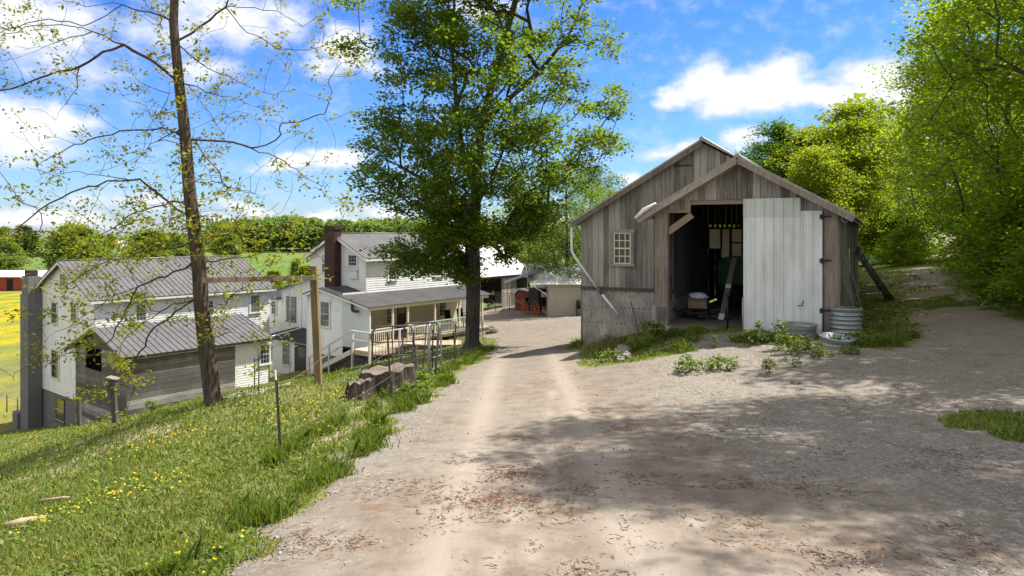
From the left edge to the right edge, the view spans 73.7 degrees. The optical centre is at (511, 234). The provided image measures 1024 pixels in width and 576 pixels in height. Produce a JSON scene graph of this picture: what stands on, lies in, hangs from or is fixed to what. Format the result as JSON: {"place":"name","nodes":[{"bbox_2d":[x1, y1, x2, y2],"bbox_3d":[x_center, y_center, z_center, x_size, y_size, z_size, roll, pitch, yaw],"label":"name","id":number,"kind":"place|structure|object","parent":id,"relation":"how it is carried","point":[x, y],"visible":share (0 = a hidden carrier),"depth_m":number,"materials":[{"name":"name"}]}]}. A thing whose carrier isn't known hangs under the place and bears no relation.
{"place":"outdoors","nodes":[
{"label":"outdoors","id":0,"kind":"place"},
{"bbox_2d":[0,0,1020,235],"label":"sky","id":1,"kind":"structure","parent":0,"point":[709,69],"materials":[{"name":"blue"}]},
{"bbox_2d":[0,233,1023,575],"bbox_3d":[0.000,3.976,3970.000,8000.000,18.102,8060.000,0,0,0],"label":"ground","id":2,"kind":"structure","parent":0,"point":[8,347],"depth_m":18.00,"materials":[{"name":"plant"}]},
{"bbox_2d":[0,235,34,269],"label":"tree","id":3,"kind":"object","parent":2,"relation":"on","point":[15,263],"visible":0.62,"depth_m":159.58,"materials":[{"name":"green plant"}]},
{"bbox_2d":[8,224,33,253],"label":"tree","id":4,"kind":"object","parent":2,"relation":"on","point":[19,233],"visible":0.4,"depth_m":328.40,"materials":[{"name":"green plant"}]},
{"bbox_2d":[0,270,47,290],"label":"long barn","id":5,"kind":"structure","parent":2,"relation":"on","point":[10,280],"depth_m":150.00,"materials":[{"name":"red paint"}]},
{"bbox_2d":[7,515,48,528],"bbox_3d":[-5.839,3.462,8.260,0.442,0.108,0.097,0,0,-32],"label":"log","id":6,"kind":"object","parent":2,"relation":"on","point":[19,521],"visible":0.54,"depth_m":8.19,"materials":[{"name":"brown wood"}]},
{"bbox_2d":[27,230,40,256],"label":"cedar tree","id":7,"kind":"object","parent":2,"relation":"on","point":[31,244],"visible":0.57,"depth_m":314.22,"materials":[{"name":"green plant"}]},
{"bbox_2d":[27,222,112,269],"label":"tree","id":8,"kind":"object","parent":2,"relation":"on","point":[59,253],"visible":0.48,"depth_m":172.16,"materials":[{"name":"green plant"}]},
{"bbox_2d":[76,398,81,426],"bbox_3d":[-16.487,6.937,26.000,0.150,1.429,0.130,0,0,0],"label":"stub post","id":9,"kind":"object","parent":2,"relation":"on","point":[79,414],"visible":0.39,"depth_m":25.93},
{"bbox_2d":[78,233,121,257],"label":"tree","id":10,"kind":"object","parent":2,"relation":"on","point":[108,240],"visible":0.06,"depth_m":185.57,"materials":[{"name":"green plant"}]},
{"bbox_2d":[105,375,120,422],"bbox_3d":[-8.969,3.879,15.350,0.230,1.390,0.220,0,0,0],"label":"nest box","id":11,"kind":"object","parent":2,"relation":"on","point":[111,379],"visible":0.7,"depth_m":15.30,"materials":[{"name":"wood"}]},
{"bbox_2d":[12,255,276,428],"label":"long house","id":12,"kind":"structure","parent":2,"relation":"on","point":[42,389],"depth_m":40.06,"materials":[{"name":"white"}]},
{"bbox_2d":[50,348,59,380],"bbox_3d":[-26.345,7.457,39.315,1.292,1.735,0.079,0,0,38],"label":"window","id":13,"kind":"structure","parent":12,"relation":"in","point":[55,365],"depth_m":39.30,"materials":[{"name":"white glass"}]},
{"bbox_2d":[53,396,64,424],"bbox_3d":[-25.871,10.015,38.995,1.553,1.373,0.079,0,0,38],"label":"window","id":14,"kind":"structure","parent":12,"relation":"in","point":[59,407],"depth_m":39.00,"materials":[{"name":"grey glass"}]},
{"bbox_2d":[133,302,148,322],"bbox_3d":[-20.521,4.293,37.791,0.079,1.084,0.811,0,0,38],"label":"window","id":15,"kind":"structure","parent":12,"relation":"in","point":[145,312],"depth_m":37.83,"materials":[{"name":"white glass"}]},
{"bbox_2d":[249,293,261,313],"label":"window","id":16,"kind":"structure","parent":12,"relation":"in","point":[253,298],"depth_m":43.22,"materials":[{"name":"grey glass"}]},
{"bbox_2d":[115,228,179,257],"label":"tree","id":17,"kind":"object","parent":2,"relation":"on","point":[151,234],"visible":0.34,"depth_m":212.99,"materials":[{"name":"green plant"}]},
{"bbox_2d":[64,313,273,424],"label":"shed","id":18,"kind":"structure","parent":2,"relation":"on","point":[171,354],"depth_m":33.32,"materials":[{"name":"grey wood"}]},
{"bbox_2d":[258,342,271,365],"bbox_3d":[-13.228,6.389,36.557,0.079,1.188,0.815,0,0,38],"label":"window","id":19,"kind":"structure","parent":18,"relation":"in","point":[265,356],"depth_m":36.56,"materials":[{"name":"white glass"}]},
{"bbox_2d":[165,233,189,256],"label":"tree","id":20,"kind":"object","parent":2,"relation":"on","point":[177,253],"visible":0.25,"depth_m":223.73,"materials":[{"name":"green plant"}]},
{"bbox_2d":[0,0,377,433],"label":"hickory tree","id":21,"kind":"object","parent":2,"relation":"on","point":[203,321],"visible":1,"depth_m":13.42,"materials":[{"name":"green plant"}]},
{"bbox_2d":[195,539,228,557],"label":"weed","id":22,"kind":"object","parent":2,"relation":"on","point":[211,546],"visible":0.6,"depth_m":5.55,"materials":[{"name":"green plant"}]},
{"bbox_2d":[207,232,244,256],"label":"tree","id":23,"kind":"object","parent":2,"relation":"on","point":[221,247],"visible":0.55,"depth_m":257.95,"materials":[{"name":"green plant"}]},
{"bbox_2d":[0,346,467,573],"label":"yellow flowers","id":24,"kind":"object","parent":2,"relation":"on","point":[176,552],"visible":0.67,"depth_m":8.58,"materials":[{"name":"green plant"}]},
{"bbox_2d":[202,265,322,384],"bbox_3d":[-5.001,2.172,14.012,0.274,3.010,2.594,0,0,43],"label":"swing frame","id":25,"kind":"object","parent":2,"relation":"on","point":[316,330],"visible":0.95,"depth_m":14.74,"materials":[{"name":"brown wood"}]},
{"bbox_2d":[265,269,287,287],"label":"cedar tree","id":26,"kind":"object","parent":2,"relation":"on","point":[276,272],"visible":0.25,"depth_m":134.32,"materials":[{"name":"green plant"}]},
{"bbox_2d":[284,258,301,284],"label":"cedar tree","id":27,"kind":"object","parent":2,"relation":"on","point":[294,264],"visible":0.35,"depth_m":129.54,"materials":[{"name":"green plant"}]},
{"bbox_2d":[270,280,330,373],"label":"house wing","id":28,"kind":"structure","parent":2,"relation":"on","point":[284,356],"depth_m":43.74,"materials":[{"name":"wood"}]},
{"bbox_2d":[281,341,291,366],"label":"window","id":29,"kind":"structure","parent":28,"relation":"in","point":[286,352],"depth_m":40.95,"materials":[{"name":"grey glass"}]},
{"bbox_2d":[285,296,296,322],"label":"window","id":30,"kind":"structure","parent":28,"relation":"in","point":[293,299],"depth_m":44.71,"materials":[{"name":"grey glass"}]},
{"bbox_2d":[293,343,306,370],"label":"door","id":31,"kind":"structure","parent":28,"relation":"in","point":[300,351],"depth_m":40.14,"materials":[{"name":"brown wood"}]},
{"bbox_2d":[293,264,309,301],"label":"cedar tree","id":32,"kind":"object","parent":2,"relation":"on","point":[303,268],"visible":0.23,"depth_m":127.62,"materials":[{"name":"green plant"}]},
{"bbox_2d":[0,333,687,575],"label":"clover","id":33,"kind":"object","parent":2,"relation":"on","point":[88,572],"visible":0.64,"depth_m":8.67,"materials":[{"name":"green plant"}]},
{"bbox_2d":[221,321,483,448],"bbox_3d":[-3.281,3.691,21.649,3.619,3.856,25.447,0,0,4],"label":"wire fence","id":34,"kind":"object","parent":2,"relation":"on","point":[277,403],"visible":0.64,"depth_m":12.67,"materials":[{"name":"paint"}]},
{"bbox_2d":[343,377,375,400],"bbox_3d":[-2.963,3.019,12.979,1.551,0.659,1.412,0,0,0],"label":"stump","id":35,"kind":"object","parent":2,"relation":"on","point":[358,387],"visible":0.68,"depth_m":12.69,"materials":[{"name":"brown wood"}]},
{"bbox_2d":[359,361,416,395],"bbox_3d":[-2.412,2.975,13.523,1.673,0.828,1.601,0,0,0],"label":"stump","id":36,"kind":"object","parent":2,"relation":"on","point":[380,373],"visible":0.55,"depth_m":13.22,"materials":[{"name":"brown wood"}]},
{"bbox_2d":[371,325,414,365],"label":"pipe gate","id":37,"kind":"structure","parent":2,"relation":"on","point":[392,342],"depth_m":16.95,"materials":[{"name":"metal"}]},
{"bbox_2d":[302,226,491,375],"bbox_3d":[-7.314,3.885,41.251,9.503,8.822,11.340,0,0,38],"label":"farmhouse","id":38,"kind":"object","parent":2,"relation":"on","point":[360,299],"visible":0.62,"depth_m":39.33,"materials":[{"name":"white"}]},
{"bbox_2d":[319,300,330,327],"bbox_3d":[-10.514,4.444,38.295,1.030,1.534,0.079,0,0,38],"label":"window","id":39,"kind":"structure","parent":38,"relation":"in","point":[324,305],"depth_m":38.29,"materials":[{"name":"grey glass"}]},
{"bbox_2d":[346,253,358,270],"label":"window","id":40,"kind":"structure","parent":38,"relation":"in","point":[352,259],"depth_m":39.38,"materials":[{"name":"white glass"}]},
{"bbox_2d":[395,307,405,333],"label":"front door","id":41,"kind":"structure","parent":38,"relation":"in","point":[400,313],"depth_m":40.74,"materials":[{"name":"beige"}]},
{"bbox_2d":[386,379,430,394],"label":"weed","id":42,"kind":"object","parent":2,"relation":"on","point":[407,385],"visible":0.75,"depth_m":12.86,"materials":[{"name":"green plant"}]},
{"bbox_2d":[400,322,439,374],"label":"pipe gate","id":43,"kind":"structure","parent":2,"relation":"on","point":[437,346],"depth_m":16.93,"materials":[{"name":"metal"}]},
{"bbox_2d":[416,371,435,389],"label":"weed","id":44,"kind":"object","parent":2,"relation":"on","point":[420,377],"visible":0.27,"depth_m":13.77,"materials":[{"name":"green plant"}]},
{"bbox_2d":[403,340,460,353],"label":"boardwalk","id":45,"kind":"structure","parent":2,"relation":"on","point":[448,343],"depth_m":35.28,"materials":[{"name":"wood"}]},
{"bbox_2d":[428,322,441,373],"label":"pipe gate","id":46,"kind":"structure","parent":2,"relation":"on","point":[429,335],"depth_m":16.56,"materials":[{"name":"metal"}]},
{"bbox_2d":[436,323,455,365],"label":"pipe gate","id":47,"kind":"structure","parent":2,"relation":"on","point":[454,345],"depth_m":19.51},
{"bbox_2d":[320,0,641,348],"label":"shade tree","id":48,"kind":"object","parent":2,"relation":"on","point":[467,228],"visible":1,"depth_m":24.44,"materials":[{"name":"green plant"}]},
{"bbox_2d":[460,245,527,315],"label":"barn","id":49,"kind":"structure","parent":2,"relation":"on","point":[500,274],"depth_m":66.96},
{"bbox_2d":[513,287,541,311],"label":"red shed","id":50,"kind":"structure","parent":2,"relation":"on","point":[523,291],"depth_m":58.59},
{"bbox_2d":[132,322,927,575],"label":"tall grass","id":51,"kind":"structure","parent":2,"relation":"on","point":[273,512],"depth_m":9.21,"materials":[{"name":"green plant"}]},
{"bbox_2d":[488,190,575,287],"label":"yard tree","id":52,"kind":"object","parent":2,"relation":"on","point":[525,246],"visible":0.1,"depth_m":81.17,"materials":[{"name":"green plant"}]},
{"bbox_2d":[61,93,1022,260],"bbox_3d":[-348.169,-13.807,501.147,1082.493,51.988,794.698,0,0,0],"label":"distant wood","id":53,"kind":"object","parent":2,"relation":"on","point":[312,228],"visible":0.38,"depth_m":369.62,"materials":[{"name":"green plant"}]},
{"bbox_2d":[503,263,580,316],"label":"block building","id":54,"kind":"structure","parent":2,"relation":"on","point":[562,295],"depth_m":53.15,"materials":[{"name":"concrete"}]},
{"bbox_2d":[497,157,621,285],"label":"yard tree","id":55,"kind":"object","parent":2,"relation":"on","point":[566,241],"visible":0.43,"depth_m":55.65,"materials":[{"name":"green plant"}]},
{"bbox_2d":[549,162,628,262],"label":"yard tree","id":56,"kind":"object","parent":2,"relation":"on","point":[605,181],"visible":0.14,"depth_m":83.55,"materials":[{"name":"green plant"}]},
{"bbox_2d":[577,328,625,355],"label":"dry grass","id":57,"kind":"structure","parent":2,"relation":"on","point":[601,344],"depth_m":18.15,"materials":[{"name":"plant"}]},
{"bbox_2d":[594,348,623,359],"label":"weed","id":58,"kind":"object","parent":2,"relation":"on","point":[605,354],"visible":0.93,"depth_m":16.34,"materials":[{"name":"green plant"}]},
{"bbox_2d":[232,267,1023,575],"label":"gravel drive","id":59,"kind":"structure","parent":2,"relation":"on","point":[530,345],"depth_m":7.55,"materials":[{"name":"gravel"}]},
{"bbox_2d":[481,288,498,309],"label":"tractor","id":60,"kind":"object","parent":59,"relation":"on","point":[490,299],"visible":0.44,"depth_m":65.38,"materials":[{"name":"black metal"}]},
{"bbox_2d":[516,287,546,315],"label":"buggy","id":61,"kind":"object","parent":59,"relation":"on","point":[536,299],"visible":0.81,"depth_m":54.37,"materials":[{"name":"black metal"}]},
{"bbox_2d":[233,345,1004,575],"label":"leaf litter","id":62,"kind":"object","parent":59,"relation":"on","point":[502,501],"visible":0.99,"depth_m":6.23,"materials":[{"name":"plant"}]},
{"bbox_2d":[221,319,1023,575],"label":"pebbles","id":63,"kind":"object","parent":59,"relation":"on","point":[569,507],"visible":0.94,"depth_m":6.57,"materials":[{"name":"stone"}]},
{"bbox_2d":[741,329,760,344],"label":"weed","id":64,"kind":"object","parent":59,"relation":"on","point":[750,332],"visible":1,"depth_m":15.74,"materials":[{"name":"green plant"}]},
{"bbox_2d":[751,319,766,343],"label":"weed","id":65,"kind":"object","parent":59,"relation":"on","point":[758,323],"visible":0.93,"depth_m":15.75,"materials":[{"name":"green plant"}]},
{"bbox_2d":[761,356,778,374],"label":"weed","id":66,"kind":"object","parent":59,"relation":"on","point":[765,361],"visible":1,"depth_m":12.80,"materials":[{"name":"green plant"}]},
{"bbox_2d":[764,318,789,349],"bbox_3d":[5.898,2.210,15.103,0.526,0.711,0.437,0,0,-23],"label":"weed","id":67,"kind":"object","parent":59,"relation":"on","point":[779,325],"visible":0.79,"depth_m":15.10,"materials":[{"name":"green plant"}]},
{"bbox_2d":[772,333,800,354],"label":"weed","id":68,"kind":"object","parent":59,"relation":"on","point":[787,340],"visible":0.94,"depth_m":14.48,"materials":[{"name":"green plant"}]},
{"bbox_2d":[782,345,801,366],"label":"weed","id":69,"kind":"object","parent":59,"relation":"on","point":[794,348],"visible":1,"depth_m":13.39,"materials":[{"name":"green plant"}]},
{"bbox_2d":[810,347,834,357],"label":"weed","id":70,"kind":"object","parent":59,"relation":"on","point":[816,352],"visible":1,"depth_m":14.06,"materials":[{"name":"green plant"}]},
{"bbox_2d":[625,336,653,348],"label":"weed","id":71,"kind":"object","parent":2,"relation":"on","point":[637,342],"visible":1,"depth_m":17.18,"materials":[{"name":"green plant"}]},
{"bbox_2d":[637,319,665,343],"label":"weed","id":72,"kind":"object","parent":2,"relation":"on","point":[649,324],"visible":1,"depth_m":17.43,"materials":[{"name":"green plant"}]},
{"bbox_2d":[653,320,672,340],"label":"weed","id":73,"kind":"object","parent":2,"relation":"on","point":[660,325],"visible":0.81,"depth_m":17.50,"materials":[{"name":"green plant"}]},
{"bbox_2d":[673,353,713,372],"bbox_3d":[3.636,2.593,13.655,0.773,0.416,0.989,0,0,26],"label":"weed","id":74,"kind":"object","parent":2,"relation":"on","point":[687,364],"visible":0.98,"depth_m":13.63,"materials":[{"name":"green plant"}]},
{"bbox_2d":[570,136,865,344],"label":"barn","id":75,"kind":"structure","parent":2,"relation":"on","point":[658,243],"depth_m":20.02,"materials":[{"name":"grey wood"}]},
{"bbox_2d":[609,229,635,266],"bbox_3d":[3.426,0.404,21.253,0.853,1.152,0.079,0,0,28],"label":"window","id":76,"kind":"structure","parent":75,"relation":"in","point":[621,240],"depth_m":21.28,"materials":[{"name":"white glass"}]},
{"bbox_2d":[673,308,739,318],"bbox_3d":[5.777,2.317,20.355,1.793,0.353,1.643,0,0,28],"label":"scrap pile","id":77,"kind":"object","parent":75,"relation":"on","point":[695,311],"visible":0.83,"depth_m":20.29,"materials":[{"name":"wood"}]},
{"bbox_2d":[688,298,707,308],"bbox_3d":[5.411,1.992,19.875,0.550,0.276,0.400,0,0,22],"label":"cardboard box","id":78,"kind":"object","parent":77,"relation":"on","point":[701,303],"visible":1,"depth_m":19.75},
{"bbox_2d":[708,228,721,249],"bbox_3d":[8.409,0.167,28.278,0.566,0.889,0.038,0,0,28],"label":"inner window","id":79,"kind":"structure","parent":75,"relation":"in","point":[713,233],"depth_m":28.30,"materials":[{"name":"glass"}]},
{"bbox_2d":[720,228,729,258],"bbox_3d":[8.770,0.352,28.086,0.400,1.255,0.038,0,0,28],"label":"inner window","id":80,"kind":"structure","parent":75,"relation":"in","point":[725,252],"depth_m":28.09,"materials":[{"name":"glass"}]},
{"bbox_2d":[718,257,736,319],"bbox_3d":[6.452,1.601,20.401,0.161,1.837,1.182,0,0,38],"label":"leaning plank","id":81,"kind":"object","parent":75,"relation":"on","point":[728,287],"visible":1,"depth_m":20.39,"materials":[{"name":"brown wood"}]},
{"bbox_2d":[731,228,741,255],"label":"inner window","id":82,"kind":"structure","parent":75,"relation":"in","point":[736,233],"depth_m":27.88,"materials":[{"name":"glass"}]},
{"bbox_2d":[742,198,830,333],"bbox_3d":[6.857,0.833,17.124,2.087,3.514,0.151,0,0,28],"label":"metal door","id":83,"kind":"structure","parent":75,"relation":"in","point":[783,260],"depth_m":17.17,"materials":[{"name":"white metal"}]},
{"bbox_2d":[701,353,739,371],"bbox_3d":[4.150,2.552,13.671,0.913,0.384,0.714,0,0,-5],"label":"weed","id":84,"kind":"object","parent":2,"relation":"on","point":[727,362],"visible":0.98,"depth_m":13.54,"materials":[{"name":"green plant"}]},
{"bbox_2d":[724,115,815,251],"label":"woodland tree","id":85,"kind":"object","parent":2,"relation":"on","point":[773,131],"visible":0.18,"depth_m":70.71,"materials":[{"name":"green plant"}]},
{"bbox_2d":[780,321,817,338],"bbox_3d":[6.946,2.322,16.550,0.880,0.330,0.880,0,0,-23],"label":"wash tub","id":86,"kind":"object","parent":2,"relation":"on","point":[808,328],"visible":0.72,"depth_m":16.23,"materials":[{"name":"metal"}]},
{"bbox_2d":[780,335,827,352],"bbox_3d":[6.217,2.362,14.619,0.773,0.416,0.989,0,0,-33],"label":"weed","id":87,"kind":"object","parent":2,"relation":"on","point":[808,344],"visible":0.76,"depth_m":14.60,"materials":[{"name":"green plant"}]},
{"bbox_2d":[614,257,1023,441],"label":"grass","id":88,"kind":"structure","parent":2,"relation":"on","point":[882,327],"depth_m":20.05,"materials":[{"name":"green plant"}]},
{"bbox_2d":[762,123,876,211],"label":"woodland tree","id":89,"kind":"object","parent":2,"relation":"on","point":[802,132],"visible":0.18,"depth_m":67.97,"materials":[{"name":"green plant"}]},
{"bbox_2d":[783,143,875,245],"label":"woodland tree","id":90,"kind":"object","parent":2,"relation":"on","point":[817,164],"visible":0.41,"depth_m":59.67,"materials":[{"name":"green plant"}]},
{"bbox_2d":[818,332,856,346],"bbox_3d":[7.326,2.401,15.387,0.802,0.230,0.802,0,7,-23],"label":"wash tub","id":91,"kind":"object","parent":2,"relation":"on","point":[834,342],"visible":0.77,"depth_m":15.20,"materials":[{"name":"metal"}]},
{"bbox_2d":[828,306,862,334],"bbox_3d":[8.122,2.130,16.650,0.800,0.701,0.800,0,0,-23],"label":"corrugated tank","id":92,"kind":"object","parent":2,"relation":"on","point":[843,319],"visible":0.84,"depth_m":16.36,"materials":[{"name":"metal"}]},
{"bbox_2d":[780,96,929,249],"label":"woodland tree","id":93,"kind":"object","parent":2,"relation":"on","point":[867,164],"visible":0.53,"depth_m":64.13,"materials":[{"name":"green plant"}]},
{"bbox_2d":[814,122,900,258],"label":"woodland tree","id":94,"kind":"object","parent":2,"relation":"on","point":[863,143],"visible":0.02,"depth_m":71.98,"materials":[{"name":"green plant"}]},
{"bbox_2d":[841,328,886,344],"bbox_3d":[7.841,2.296,15.268,0.773,0.416,0.989,0,0,-34],"label":"weed","id":95,"kind":"object","parent":2,"relation":"on","point":[861,335],"visible":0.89,"depth_m":15.28,"materials":[{"name":"green plant"}]},
{"bbox_2d":[854,246,893,300],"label":"fence panels","id":96,"kind":"object","parent":2,"relation":"on","point":[874,276],"visible":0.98,"depth_m":28.38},
{"bbox_2d":[865,223,941,266],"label":"bush","id":97,"kind":"object","parent":2,"relation":"on","point":[908,234],"visible":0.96,"depth_m":54.00,"materials":[{"name":"green plant"}]},
{"bbox_2d":[859,205,951,260],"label":"bush","id":98,"kind":"object","parent":2,"relation":"on","point":[884,217],"visible":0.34,"depth_m":61.49,"materials":[{"name":"green plant"}]},
{"bbox_2d":[843,0,1023,226],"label":"woodland tree","id":99,"kind":"object","parent":2,"relation":"on","point":[964,128],"visible":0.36,"depth_m":30.21,"materials":[{"name":"green plant"}]},
{"bbox_2d":[843,0,1023,233],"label":"woodland tree","id":100,"kind":"object","parent":2,"relation":"on","point":[904,207],"visible":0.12,"depth_m":44.01,"materials":[{"name":"green plant"}]},
{"bbox_2d":[861,267,1006,331],"bbox_3d":[26.003,2.089,41.676,14.464,1.687,59.883,0,0,40],"label":"weed","id":101,"kind":"object","parent":2,"relation":"on","point":[892,326],"visible":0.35,"depth_m":20.74,"materials":[{"name":"green plant"}]},
{"bbox_2d":[861,0,1023,237],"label":"woodland tree","id":102,"kind":"object","parent":2,"relation":"on","point":[935,196],"visible":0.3,"depth_m":36.46,"materials":[{"name":"green plant"}]},
{"bbox_2d":[865,0,1023,211],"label":"woodland tree","id":103,"kind":"object","parent":2,"relation":"on","point":[945,46],"visible":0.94,"depth_m":19.92,"materials":[{"name":"green plant"}]},
{"bbox_2d":[872,53,1023,255],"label":"woodland tree","id":104,"kind":"object","parent":2,"relation":"on","point":[918,213],"visible":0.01,"depth_m":55.04,"materials":[{"name":"green plant"}]},
{"bbox_2d":[932,217,981,272],"bbox_3d":[25.641,0.380,36.193,5.884,3.823,5.671,0,0,-4],"label":"bush","id":105,"kind":"object","parent":2,"relation":"on","point":[947,247],"visible":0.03,"depth_m":37.66,"materials":[{"name":"green plant"}]},
{"bbox_2d":[892,0,1023,222],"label":"woodland tree","id":106,"kind":"object","parent":2,"relation":"on","point":[992,150],"visible":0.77,"depth_m":21.71,"materials":[{"name":"green plant"}]},
{"bbox_2d":[916,190,1023,305],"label":"bush","id":107,"kind":"object","parent":2,"relation":"on","point":[1011,218],"visible":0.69,"depth_m":21.26,"materials":[{"name":"green plant"}]},
{"bbox_2d":[926,189,1023,298],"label":"bush","id":108,"kind":"object","parent":2,"relation":"on","point":[960,241],"visible":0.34,"depth_m":23.83,"materials":[{"name":"green plant"}]},
{"bbox_2d":[930,192,1020,282],"bbox_3d":[19.702,0.286,26.405,6.374,4.142,6.144,0,0,33],"label":"bush","id":109,"kind":"object","parent":2,"relation":"on","point":[984,203],"visible":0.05,"depth_m":27.20,"materials":[{"name":"green plant"}]},
{"bbox_2d":[961,230,1023,313],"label":"bush","id":110,"kind":"object","parent":2,"relation":"on","point":[1009,282],"visible":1,"depth_m":18.41,"materials":[{"name":"green plant"}]},
{"bbox_2d":[716,256,742,306],"bbox_3d":[8.581,1.637,24.198,2.260,1.714,1.860,0,0,28],"label":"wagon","id":111,"kind":"object","parent":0,"point":[736,293],"visible":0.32,"depth_m":23.82,"materials":[{"name":"green paint"}]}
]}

